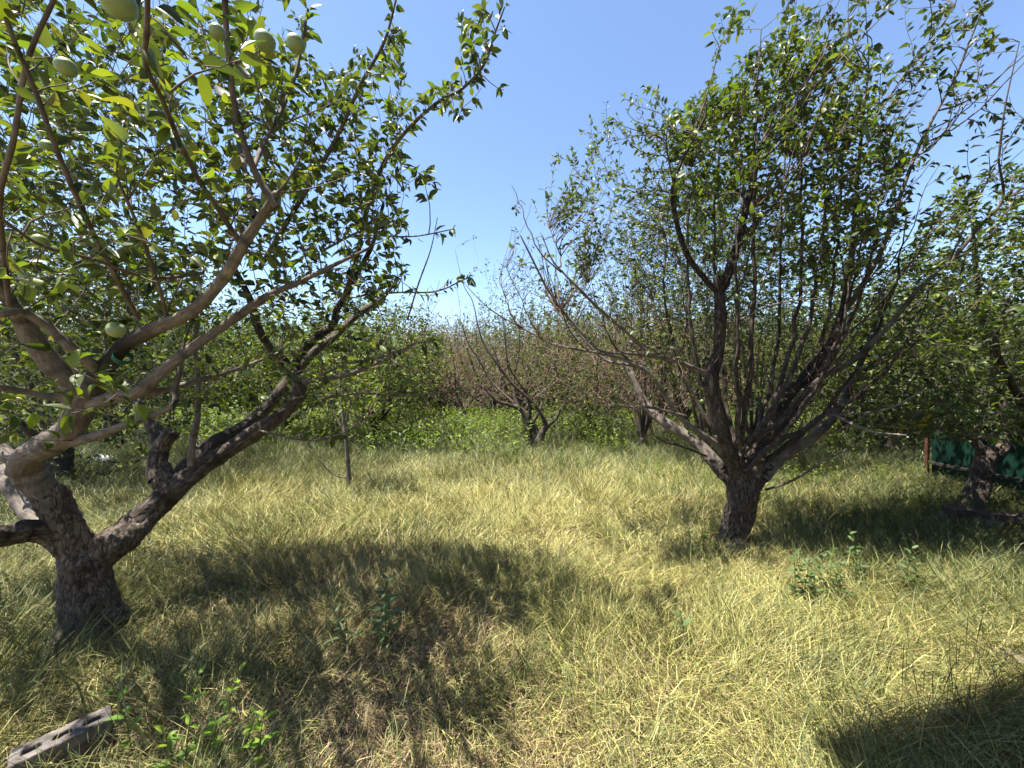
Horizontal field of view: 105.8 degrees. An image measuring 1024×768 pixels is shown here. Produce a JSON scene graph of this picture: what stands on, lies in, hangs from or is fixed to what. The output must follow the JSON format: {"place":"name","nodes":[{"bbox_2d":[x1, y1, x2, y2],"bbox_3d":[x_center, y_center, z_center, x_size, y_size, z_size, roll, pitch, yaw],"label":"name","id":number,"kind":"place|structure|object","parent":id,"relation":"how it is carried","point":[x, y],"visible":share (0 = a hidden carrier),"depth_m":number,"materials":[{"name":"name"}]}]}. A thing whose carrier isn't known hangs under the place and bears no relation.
{"place":"outdoors","nodes":[
{"label":"outdoors","id":0,"kind":"place"},
{"bbox_2d":[0,378,1023,767],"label":"ground","id":1,"kind":"structure","parent":0,"point":[422,692],"depth_m":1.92,"materials":[{"name":"yellow plant"}]},
{"bbox_2d":[0,325,101,411],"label":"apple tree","id":2,"kind":"object","parent":1,"relation":"on","point":[15,370],"visible":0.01,"depth_m":14.92,"materials":[{"name":"green plant"}]},
{"bbox_2d":[19,373,102,410],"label":"shrub","id":3,"kind":"object","parent":1,"relation":"on","point":[36,387],"visible":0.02,"depth_m":14.23,"materials":[{"name":"green plant"}]},
{"bbox_2d":[7,705,115,767],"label":"hollow block","id":4,"kind":"object","parent":1,"relation":"on","point":[28,750],"depth_m":1.49,"materials":[{"name":"grey concrete"}]},
{"bbox_2d":[0,232,234,438],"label":"leafy tree","id":5,"kind":"object","parent":1,"relation":"on","point":[114,422],"visible":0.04,"depth_m":9.12,"materials":[{"name":"green plant"}]},
{"bbox_2d":[0,154,246,484],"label":"leafy tree","id":6,"kind":"object","parent":1,"relation":"on","point":[63,460],"visible":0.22,"depth_m":5.64,"materials":[{"name":"green plant"}]},
{"bbox_2d":[100,673,154,765],"bbox_3d":[-1.519,1.342,1.544,0.172,0.403,0.115,0,1,0],"label":"weed","id":7,"kind":"object","parent":1,"relation":"on","point":[120,716],"visible":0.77,"depth_m":1.54,"materials":[{"name":"green plant"}]},
{"bbox_2d":[62,302,208,381],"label":"leafy tree","id":8,"kind":"object","parent":1,"relation":"on","point":[107,335],"depth_m":17.18,"materials":[{"name":"green plant"}]},
{"bbox_2d":[97,320,228,408],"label":"leafy tree","id":9,"kind":"object","parent":1,"relation":"on","point":[175,368],"visible":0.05,"depth_m":14.81,"materials":[{"name":"green plant"}]},
{"bbox_2d":[153,714,229,767],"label":"weed","id":10,"kind":"object","parent":1,"relation":"on","point":[160,728],"visible":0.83,"depth_m":1.49,"materials":[{"name":"green plant"}]},
{"bbox_2d":[171,661,246,767],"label":"weed","id":11,"kind":"object","parent":1,"relation":"on","point":[188,720],"visible":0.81,"depth_m":1.54,"materials":[{"name":"green plant"}]},
{"bbox_2d":[179,365,252,408],"bbox_3d":[-12.630,0.068,16.443,3.148,2.623,3.141,1,1,37],"label":"shrub","id":12,"kind":"object","parent":1,"relation":"on","point":[202,374],"visible":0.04,"depth_m":15.94,"materials":[{"name":"green plant"}]},
{"bbox_2d":[167,294,288,404],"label":"leafy tree","id":13,"kind":"object","parent":1,"relation":"on","point":[231,298],"visible":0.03,"depth_m":17.86,"materials":[{"name":"green plant"}]},
{"bbox_2d":[204,372,270,413],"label":"shrub","id":14,"kind":"object","parent":1,"relation":"on","point":[236,393],"visible":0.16,"depth_m":15.61,"materials":[{"name":"green plant"}]},
{"bbox_2d":[183,310,306,408],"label":"leafy tree","id":15,"kind":"object","parent":1,"relation":"on","point":[251,398],"visible":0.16,"depth_m":15.10,"materials":[{"name":"green plant"}]},
{"bbox_2d":[229,706,277,767],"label":"weed","id":16,"kind":"object","parent":1,"relation":"on","point":[259,727],"visible":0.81,"depth_m":1.50,"materials":[{"name":"green plant"}]},
{"bbox_2d":[0,0,510,674],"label":"apple tree","id":17,"kind":"object","parent":1,"relation":"on","point":[38,496],"visible":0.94,"depth_m":2.03,"materials":[{"name":"green plant"}]},
{"bbox_2d":[192,290,360,433],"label":"leafy tree","id":18,"kind":"object","parent":1,"relation":"on","point":[272,387],"visible":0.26,"depth_m":8.96,"materials":[{"name":"green plant"}]},
{"bbox_2d":[263,361,339,409],"bbox_3d":[-8.846,0.002,16.494,3.314,2.767,3.321,0,1,6],"label":"shrub","id":19,"kind":"object","parent":1,"relation":"on","point":[308,394],"visible":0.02,"depth_m":16.03,"materials":[{"name":"green plant"}]},
{"bbox_2d":[282,306,375,400],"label":"leafy tree","id":20,"kind":"object","parent":1,"relation":"on","point":[325,336],"depth_m":18.09,"materials":[{"name":"green plant"}]},
{"bbox_2d":[321,603,361,666],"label":"thistle","id":21,"kind":"object","parent":1,"relation":"on","point":[340,627],"visible":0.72,"depth_m":2.13,"materials":[{"name":"green plant"}]},
{"bbox_2d":[301,350,384,494],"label":"sapling","id":22,"kind":"object","parent":1,"relation":"on","point":[377,404],"visible":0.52,"depth_m":5.17,"materials":[{"name":"green plant"}]},
{"bbox_2d":[291,330,422,398],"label":"plum tree","id":23,"kind":"object","parent":1,"relation":"on","point":[376,368],"visible":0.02,"depth_m":16.15,"materials":[{"name":"green plant"}]},
{"bbox_2d":[289,295,440,420],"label":"leafy tree","id":24,"kind":"object","parent":1,"relation":"on","point":[395,321],"visible":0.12,"depth_m":12.28,"materials":[{"name":"green plant"}]},
{"bbox_2d":[283,277,454,439],"bbox_3d":[-3.175,-0.455,9.011,3.758,3.816,3.753,0,1,0],"label":"leafy tree","id":25,"kind":"object","parent":1,"relation":"on","point":[387,406],"visible":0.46,"depth_m":8.67,"materials":[{"name":"green plant"}]},
{"bbox_2d":[361,570,411,654],"bbox_3d":[-0.717,1.252,2.168,0.283,0.561,0.261,1,1,40],"label":"thistle","id":26,"kind":"object","parent":1,"relation":"on","point":[385,617],"visible":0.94,"depth_m":2.15,"materials":[{"name":"green plant"}]},
{"bbox_2d":[370,355,447,413],"bbox_3d":[-4.252,-0.016,16.360,3.372,2.810,3.365,0,1,-18],"label":"shrub","id":27,"kind":"object","parent":1,"relation":"on","point":[412,390],"visible":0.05,"depth_m":15.80,"materials":[{"name":"green plant"}]},
{"bbox_2d":[346,313,490,412],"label":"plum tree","id":28,"kind":"object","parent":1,"relation":"on","point":[417,404],"visible":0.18,"depth_m":14.01,"materials":[{"name":"green plant"}]},
{"bbox_2d":[350,301,487,408],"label":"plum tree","id":29,"kind":"object","parent":1,"relation":"on","point":[434,346],"visible":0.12,"depth_m":15.22,"materials":[{"name":"green plant"}]},
{"bbox_2d":[409,367,469,412],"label":"shrub","id":30,"kind":"object","parent":1,"relation":"on","point":[446,400],"visible":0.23,"depth_m":15.78,"materials":[{"name":"green plant"}]},
{"bbox_2d":[394,314,485,405],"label":"leafy tree","id":31,"kind":"object","parent":1,"relation":"on","point":[460,373],"visible":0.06,"depth_m":17.28,"materials":[{"name":"green plant"}]},
{"bbox_2d":[386,307,537,417],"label":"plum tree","id":32,"kind":"object","parent":1,"relation":"on","point":[469,402],"visible":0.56,"depth_m":12.67,"materials":[{"name":"green plant"}]},
{"bbox_2d":[434,322,499,395],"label":"leafy tree","id":33,"kind":"object","parent":1,"relation":"on","point":[468,341],"visible":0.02,"depth_m":27.04,"materials":[{"name":"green plant"}]},
{"bbox_2d":[421,295,540,412],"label":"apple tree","id":34,"kind":"object","parent":1,"relation":"on","point":[494,403],"visible":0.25,"depth_m":14.61,"materials":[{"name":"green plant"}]},
{"bbox_2d":[416,298,553,414],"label":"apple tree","id":35,"kind":"object","parent":1,"relation":"on","point":[480,398],"visible":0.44,"depth_m":13.89,"materials":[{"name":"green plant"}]},
{"bbox_2d":[471,364,526,410],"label":"shrub","id":36,"kind":"object","parent":1,"relation":"on","point":[506,400],"visible":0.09,"depth_m":16.14,"materials":[{"name":"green plant"}]},
{"bbox_2d":[8,397,993,455],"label":"undergrowth","id":37,"kind":"object","parent":1,"relation":"on","point":[451,419],"visible":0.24,"depth_m":9.12,"materials":[{"name":"green plant"}]},
{"bbox_2d":[456,309,550,405],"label":"leafy tree","id":38,"kind":"object","parent":1,"relation":"on","point":[511,344],"visible":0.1,"depth_m":18.37,"materials":[{"name":"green plant"}]},
{"bbox_2d":[437,235,608,450],"bbox_3d":[0.251,-0.870,8.824,3.751,4.656,3.985,0,1,0],"label":"apple tree","id":39,"kind":"object","parent":1,"relation":"on","point":[527,419],"visible":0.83,"depth_m":8.36,"materials":[{"name":"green plant"}]},
{"bbox_2d":[446,289,612,417],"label":"apple tree","id":40,"kind":"object","parent":1,"relation":"on","point":[520,400],"visible":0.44,"depth_m":12.17,"materials":[{"name":"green plant"}]},
{"bbox_2d":[502,329,580,388],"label":"leafy tree","id":41,"kind":"object","parent":1,"relation":"on","point":[537,357],"visible":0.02,"depth_m":21.79,"materials":[{"name":"green plant"}]},
{"bbox_2d":[511,361,576,409],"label":"shrub","id":42,"kind":"object","parent":1,"relation":"on","point":[551,395],"visible":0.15,"depth_m":15.54,"materials":[{"name":"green plant"}]},
{"bbox_2d":[510,314,607,401],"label":"leafy tree","id":43,"kind":"object","parent":1,"relation":"on","point":[550,347],"visible":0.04,"depth_m":18.47,"materials":[{"name":"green plant"}]},
{"bbox_2d":[494,286,628,407],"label":"leafy tree","id":44,"kind":"object","parent":1,"relation":"on","point":[556,339],"visible":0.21,"depth_m":14.81,"materials":[{"name":"brown plant"}]},
{"bbox_2d":[537,310,616,400],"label":"leafy tree","id":45,"kind":"object","parent":1,"relation":"on","point":[576,337],"visible":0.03,"depth_m":21.67,"materials":[{"name":"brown plant"}]},
{"bbox_2d":[537,357,636,443],"bbox_3d":[1.716,0.443,8.869,2.303,2.031,2.217,0,1,0],"label":"apple shrub","id":46,"kind":"object","parent":1,"relation":"on","point":[586,410],"visible":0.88,"depth_m":8.63,"materials":[{"name":"green plant"}]},
{"bbox_2d":[496,294,683,432],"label":"plum tree","id":47,"kind":"object","parent":1,"relation":"on","point":[573,381],"visible":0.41,"depth_m":10.14,"materials":[{"name":"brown plant"}]},
{"bbox_2d":[572,370,624,410],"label":"shrub","id":48,"kind":"object","parent":1,"relation":"on","point":[595,391],"visible":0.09,"depth_m":15.38,"materials":[{"name":"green plant"}]},
{"bbox_2d":[561,299,686,413],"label":"leafy tree","id":49,"kind":"object","parent":1,"relation":"on","point":[619,356],"visible":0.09,"depth_m":15.00,"materials":[{"name":"brown plant"}]},
{"bbox_2d":[621,469,634,492],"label":"weed","id":50,"kind":"object","parent":1,"relation":"on","point":[627,480],"visible":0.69,"depth_m":5.11,"materials":[{"name":"green plant"}]},
{"bbox_2d":[603,367,674,404],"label":"shrub","id":51,"kind":"object","parent":1,"relation":"on","point":[643,388],"visible":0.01,"depth_m":15.95,"materials":[{"name":"green plant"}]},
{"bbox_2d":[633,449,650,476],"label":"weed","id":52,"kind":"object","parent":1,"relation":"on","point":[642,466],"visible":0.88,"depth_m":5.77,"materials":[{"name":"green plant"}]},
{"bbox_2d":[561,178,734,448],"bbox_3d":[2.678,-1.335,7.954,3.366,5.612,3.410,0,1,0],"label":"upright tree","id":53,"kind":"object","parent":1,"relation":"on","point":[642,422],"visible":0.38,"depth_m":7.93,"materials":[{"name":"green plant"}]},
{"bbox_2d":[549,290,764,432],"bbox_3d":[3.618,-0.476,10.188,5.097,3.816,5.096,0,1,-16],"label":"plum tree","id":54,"kind":"object","parent":1,"relation":"on","point":[668,408],"visible":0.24,"depth_m":9.74,"materials":[{"name":"plant"}]},
{"bbox_2d":[652,454,662,480],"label":"weed","id":55,"kind":"object","parent":1,"relation":"on","point":[657,467],"visible":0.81,"depth_m":5.57,"materials":[{"name":"green plant"}]},
{"bbox_2d":[667,460,681,495],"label":"weed","id":56,"kind":"object","parent":1,"relation":"on","point":[674,478],"visible":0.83,"depth_m":4.94,"materials":[{"name":"green plant"}]},
{"bbox_2d":[565,281,787,437],"bbox_3d":[3.875,-0.839,9.666,4.981,4.744,4.964,0,1,-14],"label":"apple tree","id":57,"kind":"object","parent":1,"relation":"on","point":[686,410],"visible":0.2,"depth_m":9.44,"materials":[{"name":"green plant"}]},
{"bbox_2d":[625,303,732,399],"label":"leafy tree","id":58,"kind":"object","parent":1,"relation":"on","point":[689,345],"visible":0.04,"depth_m":15.45,"materials":[{"name":"green plant"}]},
{"bbox_2d":[673,461,686,488],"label":"weed","id":59,"kind":"object","parent":1,"relation":"on","point":[680,473],"visible":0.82,"depth_m":5.28,"materials":[{"name":"green plant"}]},
{"bbox_2d":[670,610,698,652],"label":"dock plant","id":60,"kind":"object","parent":1,"relation":"on","point":[687,620],"visible":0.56,"depth_m":2.17,"materials":[{"name":"green plant"}]},
{"bbox_2d":[595,298,781,418],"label":"plum tree","id":61,"kind":"object","parent":1,"relation":"on","point":[683,369],"visible":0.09,"depth_m":11.53,"materials":[{"name":"green plant"}]},
{"bbox_2d":[682,516,709,557],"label":"weed","id":62,"kind":"object","parent":1,"relation":"on","point":[695,537],"visible":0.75,"depth_m":3.25,"materials":[{"name":"green plant"}]},
{"bbox_2d":[691,470,710,513],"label":"weed","id":63,"kind":"object","parent":1,"relation":"on","point":[700,495],"visible":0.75,"depth_m":4.26,"materials":[{"name":"green plant"}]},
{"bbox_2d":[697,522,721,560],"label":"weed","id":64,"kind":"object","parent":1,"relation":"on","point":[704,538],"visible":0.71,"depth_m":3.24,"materials":[{"name":"green plant"}]},
{"bbox_2d":[621,118,808,464],"bbox_3d":[3.287,-1.525,6.598,2.767,6.038,2.804,0,1,0],"label":"upright tree","id":65,"kind":"object","parent":1,"relation":"on","point":[701,422],"visible":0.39,"depth_m":6.37,"materials":[{"name":"green plant"}]},
{"bbox_2d":[670,305,768,404],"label":"leafy tree","id":66,"kind":"object","parent":1,"relation":"on","point":[726,338],"visible":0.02,"depth_m":17.19,"materials":[{"name":"green plant"}]},
{"bbox_2d":[684,359,763,412],"bbox_3d":[7.882,0.079,14.842,3.186,2.661,3.193,1,1,41],"label":"shrub","id":67,"kind":"object","parent":1,"relation":"on","point":[729,393],"visible":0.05,"depth_m":14.18,"materials":[{"name":"green plant"}]},
{"bbox_2d":[713,542,736,566],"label":"weed","id":68,"kind":"object","parent":1,"relation":"on","point":[724,552],"visible":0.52,"depth_m":3.16,"materials":[{"name":"green plant"}]},
{"bbox_2d":[465,0,1023,561],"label":"apple tree","id":69,"kind":"object","parent":1,"relation":"on","point":[747,472],"visible":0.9,"depth_m":3.27,"materials":[{"name":"green plant"}]},
{"bbox_2d":[657,170,865,434],"bbox_3d":[4.614,-1.389,7.392,3.354,5.740,3.374,0,1,0],"label":"upright tree","id":70,"kind":"object","parent":1,"relation":"on","point":[752,427],"visible":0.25,"depth_m":7.10,"materials":[{"name":"green plant"}]},
{"bbox_2d":[711,291,817,401],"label":"leafy tree","id":71,"kind":"object","parent":1,"relation":"on","point":[764,332],"visible":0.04,"depth_m":18.00,"materials":[{"name":"green plant"}]},
{"bbox_2d":[752,382,823,416],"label":"shrub","id":72,"kind":"object","parent":1,"relation":"on","point":[769,402],"visible":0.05,"depth_m":13.79,"materials":[{"name":"green plant"}]},
{"bbox_2d":[781,462,798,489],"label":"weed","id":73,"kind":"object","parent":1,"relation":"on","point":[789,478],"visible":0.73,"depth_m":4.98,"materials":[{"name":"green plant"}]},
{"bbox_2d":[731,304,849,400],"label":"apple tree","id":74,"kind":"object","parent":1,"relation":"on","point":[780,353],"visible":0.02,"depth_m":15.33,"materials":[{"name":"green plant"}]},
{"bbox_2d":[785,552,815,608],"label":"weed","id":75,"kind":"object","parent":1,"relation":"on","point":[798,578],"visible":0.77,"depth_m":2.56,"materials":[{"name":"green plant"}]},
{"bbox_2d":[792,548,826,609],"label":"weed","id":76,"kind":"object","parent":1,"relation":"on","point":[801,570],"visible":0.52,"depth_m":2.59,"materials":[{"name":"green plant"}]},
{"bbox_2d":[804,464,820,512],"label":"weed","id":77,"kind":"object","parent":1,"relation":"on","point":[814,489],"visible":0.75,"depth_m":4.27,"materials":[{"name":"green plant"}]},
{"bbox_2d":[766,325,869,391],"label":"leafy tree","id":78,"kind":"object","parent":1,"relation":"on","point":[810,352],"visible":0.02,"depth_m":15.73,"materials":[{"name":"green plant"}]},
{"bbox_2d":[808,552,846,603],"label":"weed","id":79,"kind":"object","parent":1,"relation":"on","point":[818,567],"visible":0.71,"depth_m":2.62,"materials":[{"name":"green plant"}]},
{"bbox_2d":[820,548,854,607],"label":"weed","id":80,"kind":"object","parent":1,"relation":"on","point":[831,565],"visible":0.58,"depth_m":2.60,"materials":[{"name":"green plant"}]},
{"bbox_2d":[834,481,877,530],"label":"weed","id":81,"kind":"object","parent":1,"relation":"on","point":[859,521],"visible":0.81,"depth_m":3.70,"materials":[{"name":"green plant"}]},
{"bbox_2d":[847,529,872,593],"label":"weed","id":82,"kind":"object","parent":1,"relation":"on","point":[856,562],"visible":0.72,"depth_m":2.79,"materials":[{"name":"green plant"}]},
{"bbox_2d":[854,485,869,514],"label":"weed","id":83,"kind":"object","parent":1,"relation":"on","point":[862,496],"visible":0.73,"depth_m":4.13,"materials":[{"name":"green plant"}]},
{"bbox_2d":[739,250,998,438],"bbox_3d":[8.215,-0.860,9.458,5.130,4.626,4.983,-1,1,-40],"label":"leafy tree","id":84,"kind":"object","parent":1,"relation":"on","point":[836,377],"visible":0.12,"depth_m":9.24,"materials":[{"name":"green plant"}]},
{"bbox_2d":[869,465,883,485],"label":"weed","id":85,"kind":"object","parent":1,"relation":"on","point":[874,474],"visible":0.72,"depth_m":5.00,"materials":[{"name":"green plant"}]},
{"bbox_2d":[877,465,894,481],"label":"weed","id":86,"kind":"object","parent":1,"relation":"on","point":[883,474],"visible":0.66,"depth_m":5.17,"materials":[{"name":"green plant"}]},
{"bbox_2d":[759,224,1023,454],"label":"leafy tree","id":87,"kind":"object","parent":1,"relation":"on","point":[891,441],"visible":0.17,"depth_m":7.26,"materials":[{"name":"green plant"}]},
{"bbox_2d":[866,394,931,452],"bbox_3d":[7.740,0.756,7.606,1.107,1.439,1.208,0,1,0],"label":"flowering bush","id":88,"kind":"object","parent":1,"relation":"on","point":[911,439],"visible":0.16,"depth_m":7.57,"materials":[{"name":"green plant"}]},
{"bbox_2d":[887,491,914,536],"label":"weed","id":89,"kind":"object","parent":1,"relation":"on","point":[896,524],"visible":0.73,"depth_m":3.67,"materials":[{"name":"green plant"}]},
{"bbox_2d":[886,497,925,538],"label":"weed","id":90,"kind":"object","parent":1,"relation":"on","point":[903,511],"visible":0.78,"depth_m":3.68,"materials":[{"name":"green plant"}]},
{"bbox_2d":[898,544,931,602],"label":"weed","id":91,"kind":"object","parent":1,"relation":"on","point":[909,560],"visible":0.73,"depth_m":2.68,"materials":[{"name":"green plant"}]},
{"bbox_2d":[817,277,1018,405],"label":"leafy tree","id":92,"kind":"object","parent":1,"relation":"on","point":[935,342],"visible":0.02,"depth_m":14.33,"materials":[{"name":"green plant"}]},
{"bbox_2d":[905,456,930,483],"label":"weed","id":93,"kind":"object","parent":1,"relation":"on","point":[918,472],"visible":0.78,"depth_m":5.37,"materials":[{"name":"green plant"}]},
{"bbox_2d":[909,459,940,510],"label":"weed","id":94,"kind":"object","parent":1,"relation":"on","point":[923,478],"visible":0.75,"depth_m":4.32,"materials":[{"name":"green plant"}]},
{"bbox_2d":[844,46,1023,508],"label":"apple tree","id":95,"kind":"object","parent":1,"relation":"on","point":[1008,432],"visible":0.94,"depth_m":3.78,"materials":[{"name":"green plant"}]},
{"bbox_2d":[936,705,962,725],"bbox_3d":[1.964,1.489,1.738,0.098,0.068,0.073,6,2,-23],"label":"stone","id":96,"kind":"object","parent":1,"relation":"on","point":[949,715],"visible":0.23,"depth_m":1.72,"materials":[{"name":"grey stone"}]},
{"bbox_2d":[924,407,1023,497],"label":"metal fence","id":97,"kind":"object","parent":1,"relation":"on","point":[956,457],"visible":0.24,"depth_m":5.37,"materials":[{"name":"metal"}]},
{"bbox_2d":[925,315,1023,404],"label":"leafy tree","id":98,"kind":"object","parent":1,"relation":"on","point":[1006,347],"depth_m":14.12,"materials":[{"name":"green plant"}]},
{"bbox_2d":[940,503,1023,527],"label":"log","id":99,"kind":"object","parent":1,"relation":"on","point":[986,515],"visible":0.6,"depth_m":3.86,"materials":[{"name":"wood"}]},
{"bbox_2d":[974,373,1023,407],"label":"shrub","id":100,"kind":"object","parent":1,"relation":"on","point":[991,387],"visible":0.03,"depth_m":14.20,"materials":[{"name":"green plant"}]},
{"bbox_2d":[982,643,1023,674],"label":"stone","id":101,"kind":"object","parent":1,"relation":"on","point":[1007,658],"visible":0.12,"depth_m":2.06,"materials":[{"name":"grey stone"}]},
{"bbox_2d":[0,0,1023,376],"label":"sky","id":102,"kind":"structure","parent":0,"point":[559,61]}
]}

